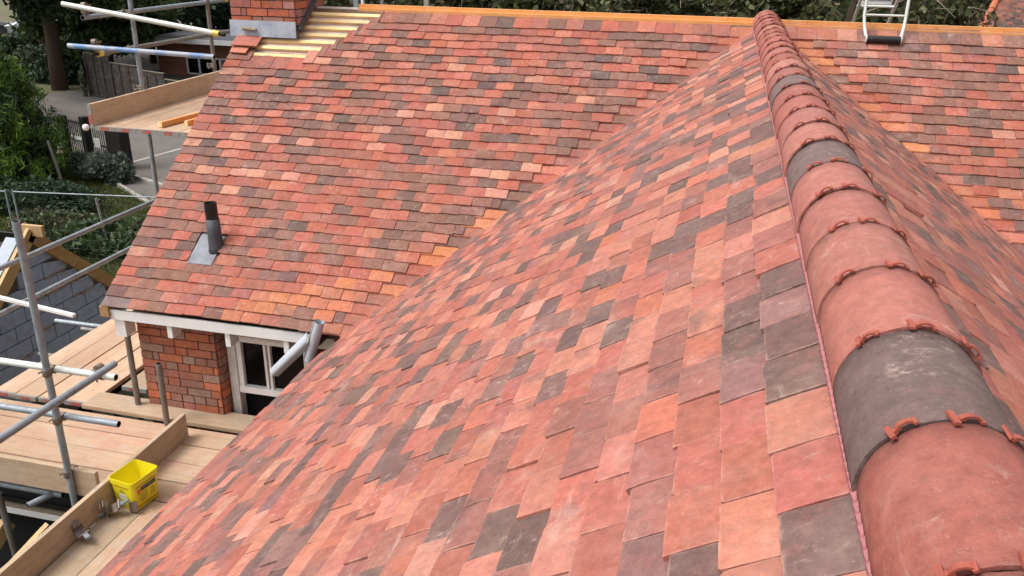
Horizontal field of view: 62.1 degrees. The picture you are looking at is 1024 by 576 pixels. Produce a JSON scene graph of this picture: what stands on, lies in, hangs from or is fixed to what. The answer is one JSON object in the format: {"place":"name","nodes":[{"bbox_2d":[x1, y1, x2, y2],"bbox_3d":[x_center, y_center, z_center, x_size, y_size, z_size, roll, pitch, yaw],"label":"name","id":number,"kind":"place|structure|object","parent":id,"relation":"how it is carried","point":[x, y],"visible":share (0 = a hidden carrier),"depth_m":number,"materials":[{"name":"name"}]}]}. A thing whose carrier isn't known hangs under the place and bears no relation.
{"place":"outdoors","nodes":[
{"label":"outdoors","id":0,"kind":"place"},
{"bbox_2d":[32,47,195,182],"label":"driveway","id":1,"kind":"structure","parent":0,"point":[71,106],"depth_m":30.16,"materials":[{"name":"grey asphalt"}]},
{"bbox_2d":[105,131,132,162],"bbox_3d":[-11.868,-4.395,25.611,0.560,1.625,0.560,6,23,12],"label":"brick post","id":2,"kind":"object","parent":1,"relation":"on","point":[118,141],"visible":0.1,"depth_m":25.45,"materials":[{"name":"brick"}]},
{"bbox_2d":[133,148,180,161],"bbox_3d":[-11.139,-4.543,28.050,0.166,0.001,4.503,10,24,22],"label":"road marking","id":3,"kind":"object","parent":1,"relation":"on","point":[157,154],"visible":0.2,"depth_m":27.50,"materials":[{"name":"white paint"}]},
{"bbox_2d":[122,179,159,196],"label":"footpath","id":4,"kind":"structure","parent":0,"point":[141,187],"depth_m":23.94,"materials":[{"name":"concrete"}]},
{"bbox_2d":[0,0,986,421],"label":"ground","id":5,"kind":"structure","parent":0,"point":[6,12],"depth_m":38.20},
{"bbox_2d":[0,22,7,34],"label":"black car","id":6,"kind":"object","parent":5,"relation":"on","point":[3,29],"visible":0.54,"depth_m":54.65,"materials":[{"name":"metal"}]},
{"bbox_2d":[4,20,33,33],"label":"parked car","id":7,"kind":"object","parent":5,"relation":"on","point":[8,27],"visible":0.11,"depth_m":54.90,"materials":[{"name":"silver metal"}]},
{"bbox_2d":[0,31,38,55],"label":"hedge","id":8,"kind":"object","parent":5,"relation":"on","point":[10,42],"visible":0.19,"depth_m":48.58,"materials":[{"name":"green plant"}]},
{"bbox_2d":[5,229,59,241],"bbox_3d":[-11.119,-0.799,18.238,3.537,1.006,1.864,6,23,12],"label":"shrub","id":9,"kind":"object","parent":5,"relation":"on","point":[51,237],"visible":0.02,"depth_m":18.55,"materials":[{"name":"green plant"}]},
{"bbox_2d":[0,46,79,185],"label":"conifer","id":10,"kind":"object","parent":5,"relation":"on","point":[25,135],"visible":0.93,"depth_m":23.02,"materials":[{"name":"green plant"}]},
{"bbox_2d":[3,0,82,90],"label":"broadleaf tree","id":11,"kind":"object","parent":5,"relation":"on","point":[46,11],"visible":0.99,"depth_m":37.12,"materials":[{"name":"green plant"}]},
{"bbox_2d":[9,41,86,84],"bbox_3d":[-22.073,-10.756,40.722,5.688,2.303,3.310,6,23,12],"label":"shrub","id":12,"kind":"object","parent":5,"relation":"on","point":[35,59],"visible":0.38,"depth_m":39.90,"materials":[{"name":"green plant"}]},
{"bbox_2d":[4,206,95,237],"bbox_3d":[-10.897,-1.570,20.339,2.676,0.736,1.492,6,23,12],"label":"shrub","id":13,"kind":"object","parent":5,"relation":"on","point":[29,214],"visible":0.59,"depth_m":20.09,"materials":[{"name":"green plant"}]},
{"bbox_2d":[0,175,106,214],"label":"shrub","id":14,"kind":"object","parent":5,"relation":"on","point":[49,186],"visible":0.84,"depth_m":21.37,"materials":[{"name":"green plant"}]},
{"bbox_2d":[46,140,62,180],"bbox_3d":[-12.467,-3.322,23.261,0.329,1.434,0.080,6,23,12],"label":"stake","id":15,"kind":"object","parent":5,"relation":"on","point":[53,158],"visible":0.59,"depth_m":23.17,"materials":[{"name":"grey wood"}]},
{"bbox_2d":[0,223,141,412],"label":"block extension","id":16,"kind":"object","parent":5,"relation":"on","point":[82,297],"visible":0.42,"depth_m":11.59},
{"bbox_2d":[0,171,151,276],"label":"grass","id":17,"kind":"structure","parent":5,"relation":"on","point":[109,267],"depth_m":22.28,"materials":[{"name":"green plant"}]},
{"bbox_2d":[0,190,154,267],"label":"wire fence","id":18,"kind":"object","parent":5,"relation":"on","point":[15,204],"visible":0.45,"depth_m":17.54,"materials":[{"name":"metal"}]},
{"bbox_2d":[56,115,107,156],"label":"iron gate","id":19,"kind":"structure","parent":5,"relation":"on","point":[85,138],"depth_m":26.27,"materials":[{"name":"black metal"}]},
{"bbox_2d":[66,149,115,182],"bbox_3d":[-11.926,-3.429,24.307,1.664,1.067,1.021,14,26,29],"label":"shrub","id":20,"kind":"object","parent":5,"relation":"on","point":[88,165],"visible":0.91,"depth_m":24.04,"materials":[{"name":"green plant"}]},
{"bbox_2d":[8,0,184,66],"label":"broadleaf tree","id":21,"kind":"object","parent":5,"relation":"on","point":[114,31],"visible":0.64,"depth_m":38.54,"materials":[{"name":"green plant"}]},
{"bbox_2d":[54,210,145,263],"bbox_3d":[-8.883,-1.194,19.297,2.916,1.065,2.056,6,23,12],"label":"shrub","id":22,"kind":"object","parent":5,"relation":"on","point":[100,245],"visible":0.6,"depth_m":18.82,"materials":[{"name":"green plant"}]},
{"bbox_2d":[95,198,107,242],"bbox_3d":[-9.118,-1.389,18.954,0.180,1.256,0.060,6,23,12],"label":"stake","id":23,"kind":"object","parent":5,"relation":"on","point":[99,212],"visible":0.5,"depth_m":18.84,"materials":[{"name":"grey wood"}]},
{"bbox_2d":[56,8,162,59],"bbox_3d":[-19.944,-13.144,42.175,5.407,5.096,5.807,-7,24,-18],"label":"broadleaf tree","id":24,"kind":"object","parent":5,"relation":"on","point":[71,21],"visible":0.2,"depth_m":39.90,"materials":[{"name":"green plant"}]},
{"bbox_2d":[0,0,229,575],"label":"scaffold","id":25,"kind":"object","parent":5,"relation":"on","point":[41,552],"visible":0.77,"depth_m":6.45,"materials":[{"name":"metal"}]},
{"bbox_2d":[0,295,75,317],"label":"scaffold tube","id":26,"kind":"object","parent":25,"relation":"attached to","point":[40,307],"visible":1,"depth_m":7.50,"materials":[{"name":"paint"}]},
{"bbox_2d":[0,309,132,397],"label":"scaffold board","id":27,"kind":"object","parent":25,"relation":"on","point":[19,382],"visible":0.42,"depth_m":8.18,"materials":[{"name":"brown wood"}]},
{"bbox_2d":[13,323,137,401],"bbox_3d":[-3.721,0.089,9.605,0.230,0.041,4.776,6,23,12],"label":"scaffold board","id":28,"kind":"object","parent":25,"relation":"on","point":[34,391],"visible":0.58,"depth_m":8.05,"materials":[{"name":"brown wood"}]},
{"bbox_2d":[71,520,90,539],"bbox_3d":[-2.891,1.642,5.717,0.173,0.111,0.073,40,47,13],"label":"scaffold coupler","id":29,"kind":"object","parent":25,"relation":"attached to","point":[79,531],"visible":1,"depth_m":5.73,"materials":[{"name":"metal"}]},
{"bbox_2d":[38,332,139,404],"bbox_3d":[-3.483,0.113,9.558,0.227,0.041,4.766,6,23,12],"label":"scaffold board","id":30,"kind":"object","parent":25,"relation":"on","point":[117,353],"visible":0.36,"depth_m":8.08,"materials":[{"name":"brown wood"}]},
{"bbox_2d":[0,453,185,503],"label":"scaffold board","id":31,"kind":"object","parent":25,"relation":"on","point":[168,491],"visible":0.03,"depth_m":6.35,"materials":[{"name":"brown wood"}]},
{"bbox_2d":[39,501,152,575],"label":"scaffold board","id":32,"kind":"object","parent":25,"relation":"on","point":[77,557],"visible":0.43,"depth_m":5.73,"materials":[{"name":"beige wood"}]},
{"bbox_2d":[108,459,157,509],"bbox_3d":[-2.717,1.428,6.134,0.230,0.245,0.258,10,24,20],"label":"plastic tub","id":33,"kind":"object","parent":32,"relation":"on","point":[134,480],"visible":0.96,"depth_m":6.11,"materials":[{"name":"yellow plastic"}]},
{"bbox_2d":[0,433,203,483],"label":"scaffold board","id":34,"kind":"object","parent":25,"relation":"on","point":[170,471],"visible":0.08,"depth_m":6.67,"materials":[{"name":"brown wood"}]},
{"bbox_2d":[63,347,143,406],"bbox_3d":[-3.234,0.135,9.514,0.253,0.041,4.746,6,23,12],"label":"scaffold board","id":35,"kind":"object","parent":25,"relation":"on","point":[88,392],"visible":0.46,"depth_m":7.69,"materials":[{"name":"brown wood"}]},
{"bbox_2d":[0,415,219,466],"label":"scaffold board","id":36,"kind":"object","parent":25,"relation":"on","point":[131,445],"visible":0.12,"depth_m":6.89,"materials":[{"name":"brown wood"}]},
{"bbox_2d":[97,499,128,517],"bbox_3d":[-2.822,1.565,5.989,0.190,0.234,0.073,6,39,-36],"label":"scaffold coupler","id":37,"kind":"object","parent":25,"relation":"attached to","point":[110,509],"visible":0.97,"depth_m":5.97,"materials":[{"name":"metal"}]},
{"bbox_2d":[0,399,236,450],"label":"scaffold board","id":38,"kind":"object","parent":25,"relation":"on","point":[195,438],"visible":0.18,"depth_m":7.07,"materials":[{"name":"brown wood"}]},
{"bbox_2d":[77,501,165,575],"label":"scaffold board","id":39,"kind":"object","parent":25,"relation":"on","point":[117,544],"visible":0.45,"depth_m":5.77,"materials":[{"name":"brown wood"}]},
{"bbox_2d":[128,501,138,511],"bbox_3d":[-2.674,1.538,6.076,0.111,0.073,0.173,-5,12,-4],"label":"scaffold coupler","id":40,"kind":"object","parent":25,"relation":"attached to","point":[133,506],"visible":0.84,"depth_m":6.01,"materials":[{"name":"metal"}]},
{"bbox_2d":[121,370,147,393],"bbox_3d":[-2.998,0.276,9.210,0.266,0.041,3.486,6,23,12],"label":"scaffold board","id":41,"kind":"object","parent":25,"relation":"on","point":[142,381],"visible":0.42,"depth_m":7.68,"materials":[{"name":"beige wood"}]},
{"bbox_2d":[94,93,208,131],"bbox_3d":[-3.652,-2.111,9.681,0.231,0.041,2.986,6,23,12],"label":"scaffold board","id":42,"kind":"object","parent":25,"relation":"on","point":[110,126],"visible":0.61,"depth_m":8.94,"materials":[{"name":"brown wood"}]},
{"bbox_2d":[115,101,204,132],"bbox_3d":[-3.424,-2.087,9.631,0.231,0.041,2.986,6,23,12],"label":"scaffold board","id":43,"kind":"object","parent":25,"relation":"on","point":[132,127],"visible":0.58,"depth_m":8.75,"materials":[{"name":"brown wood"}]},
{"bbox_2d":[81,392,255,433],"bbox_3d":[-2.760,1.084,7.236,1.900,0.053,0.240,6,23,12],"label":"scaffold board","id":44,"kind":"object","parent":25,"relation":"on","point":[233,422],"visible":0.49,"depth_m":7.23,"materials":[{"name":"beige wood"}]},
{"bbox_2d":[136,109,200,134],"bbox_3d":[-3.195,-2.062,9.582,0.231,0.041,2.986,6,23,12],"label":"scaffold board","id":45,"kind":"object","parent":25,"relation":"on","point":[154,128],"visible":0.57,"depth_m":8.30,"materials":[{"name":"brown wood"}]},
{"bbox_2d":[157,122,191,135],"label":"scaffold board","id":46,"kind":"object","parent":25,"relation":"on","point":[174,130],"visible":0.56,"depth_m":8.24,"materials":[{"name":"brown wood"}]},
{"bbox_2d":[157,111,198,126],"bbox_3d":[-3.056,-1.992,9.286,0.050,0.050,2.222,9,24,19],"label":"timber batten","id":47,"kind":"object","parent":46,"relation":"on","point":[172,121],"visible":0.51,"depth_m":8.51,"materials":[{"name":"orange wood"}]},
{"bbox_2d":[179,129,190,136],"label":"scaffold board","id":48,"kind":"object","parent":25,"relation":"on","point":[184,133],"visible":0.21,"depth_m":8.16,"materials":[{"name":"brown wood"}]},
{"bbox_2d":[184,118,195,125],"bbox_3d":[-2.837,-2.023,9.383,0.040,0.050,2.222,9,24,19],"label":"timber batten","id":49,"kind":"object","parent":48,"relation":"on","point":[189,122],"visible":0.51,"depth_m":8.44,"materials":[{"name":"orange wood"}]},
{"bbox_2d":[99,150,136,186],"bbox_3d":[-11.246,-3.349,24.256,0.964,1.176,1.020,6,23,12],"label":"shrub","id":50,"kind":"object","parent":5,"relation":"on","point":[123,168],"visible":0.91,"depth_m":24.11,"materials":[{"name":"green plant"}]},
{"bbox_2d":[82,52,178,98],"bbox_3d":[-15.410,-8.469,35.028,6.957,1.918,0.110,14,26,29],"label":"garden fence","id":51,"kind":"object","parent":5,"relation":"on","point":[106,78],"visible":0.56,"depth_m":35.78,"materials":[{"name":"wood"}]},
{"bbox_2d":[77,54,88,96],"bbox_3d":[-18.518,-9.051,36.578,0.417,1.972,0.301,6,23,12],"label":"ivy","id":52,"kind":"object","parent":51,"relation":"attached to","point":[82,80],"visible":0.99,"depth_m":36.57,"materials":[{"name":"green plant"}]},
{"bbox_2d":[116,183,151,206],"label":"kerb","id":53,"kind":"structure","parent":5,"relation":"on","point":[132,192],"depth_m":23.23,"materials":[{"name":"concrete"}]},
{"bbox_2d":[134,175,162,186],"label":"kerb","id":54,"kind":"structure","parent":5,"relation":"on","point":[143,179],"depth_m":24.43,"materials":[{"name":"concrete"}]},
{"bbox_2d":[149,0,230,63],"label":"broadleaf tree","id":55,"kind":"object","parent":5,"relation":"on","point":[194,16],"visible":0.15,"depth_m":45.91,"materials":[{"name":"green plant"}]},
{"bbox_2d":[147,29,235,75],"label":"brick outbuilding","id":56,"kind":"structure","parent":5,"relation":"on","point":[175,65],"depth_m":42.14,"materials":[{"name":"red brick"}]},
{"bbox_2d":[186,57,225,74],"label":"window","id":57,"kind":"structure","parent":56,"relation":"in","point":[198,66],"depth_m":42.14,"materials":[{"name":"white paint"}]},
{"bbox_2d":[203,3,232,29],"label":"broadleaf tree","id":58,"kind":"object","parent":5,"relation":"on","point":[226,25],"visible":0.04,"depth_m":46.77,"materials":[{"name":"green plant"}]},
{"bbox_2d":[323,0,353,6],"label":"tree","id":59,"kind":"object","parent":5,"relation":"on","point":[334,3],"visible":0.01,"depth_m":24.64,"materials":[{"name":"green plant"}]},
{"bbox_2d":[353,0,428,6],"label":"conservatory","id":60,"kind":"object","parent":5,"relation":"on","point":[356,3],"depth_m":18.31,"materials":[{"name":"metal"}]},
{"bbox_2d":[338,0,476,7],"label":"tree","id":61,"kind":"object","parent":5,"relation":"on","point":[378,2],"visible":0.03,"depth_m":22.77,"materials":[{"name":"green plant"}]},
{"bbox_2d":[384,0,551,9],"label":"tree","id":62,"kind":"object","parent":5,"relation":"on","point":[510,4],"visible":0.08,"depth_m":19.94,"materials":[{"name":"green plant"}]},
{"bbox_2d":[95,0,1023,575],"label":"house","id":63,"kind":"structure","parent":5,"relation":"on","point":[609,294],"depth_m":3.54,"materials":[{"name":"tile"}]},
{"bbox_2d":[0,487,106,575],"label":"roof","id":64,"kind":"structure","parent":63,"relation":"attached to","point":[30,525],"depth_m":6.83,"materials":[{"name":"white paint"}]},
{"bbox_2d":[226,335,338,414],"bbox_3d":[-1.899,0.798,7.133,0.982,0.980,0.090,6,23,12],"label":"window","id":65,"kind":"structure","parent":63,"relation":"in","point":[250,360],"depth_m":7.13,"materials":[{"name":"white paint"}]},
{"bbox_2d":[270,319,324,375],"bbox_3d":[-1.619,0.461,6.371,0.460,0.493,0.088,2,22,2],"label":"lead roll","id":66,"kind":"object","parent":63,"relation":"on","point":[300,347],"visible":0.89,"depth_m":6.34,"materials":[{"name":"silver metal"}]},
{"bbox_2d":[852,0,910,43],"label":"roof ladder","id":67,"kind":"object","parent":63,"relation":"attached to","point":[883,39],"visible":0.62,"depth_m":7.23,"materials":[{"name":"silver metal"}]},
{"bbox_2d":[483,0,644,13],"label":"tree","id":68,"kind":"object","parent":5,"relation":"on","point":[545,5],"visible":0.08,"depth_m":20.41,"materials":[{"name":"green plant"}]},
{"bbox_2d":[533,0,711,15],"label":"tree","id":69,"kind":"object","parent":5,"relation":"on","point":[619,6],"visible":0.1,"depth_m":18.69,"materials":[{"name":"green plant"}]},
{"bbox_2d":[628,0,781,16],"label":"tree","id":70,"kind":"object","parent":5,"relation":"on","point":[648,7],"visible":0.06,"depth_m":20.63,"materials":[{"name":"green plant"}]},
{"bbox_2d":[675,0,884,22],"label":"tree","id":71,"kind":"object","parent":5,"relation":"on","point":[815,10],"visible":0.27,"depth_m":18.05,"materials":[{"name":"green plant"}]},
{"bbox_2d":[794,0,1000,26],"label":"tree","id":72,"kind":"object","parent":5,"relation":"on","point":[942,12],"visible":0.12,"depth_m":18.32,"materials":[{"name":"green plant"}]},
{"bbox_2d":[960,0,991,25],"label":"tree","id":73,"kind":"object","parent":5,"relation":"on","point":[986,4],"visible":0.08,"depth_m":36.80,"materials":[{"name":"green plant"}]},
{"bbox_2d":[979,0,1023,27],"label":"neighbouring house","id":74,"kind":"structure","parent":5,"relation":"on","point":[1010,13],"depth_m":26.76,"materials":[{"name":"brick"}]},
{"bbox_2d":[845,0,895,22],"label":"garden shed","id":75,"kind":"structure","parent":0,"point":[852,7],"depth_m":15.85,"materials":[{"name":"paint"}]},
{"bbox_2d":[858,0,892,4],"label":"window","id":76,"kind":"structure","parent":75,"relation":"in","point":[885,2],"depth_m":15.82,"materials":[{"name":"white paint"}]}
]}

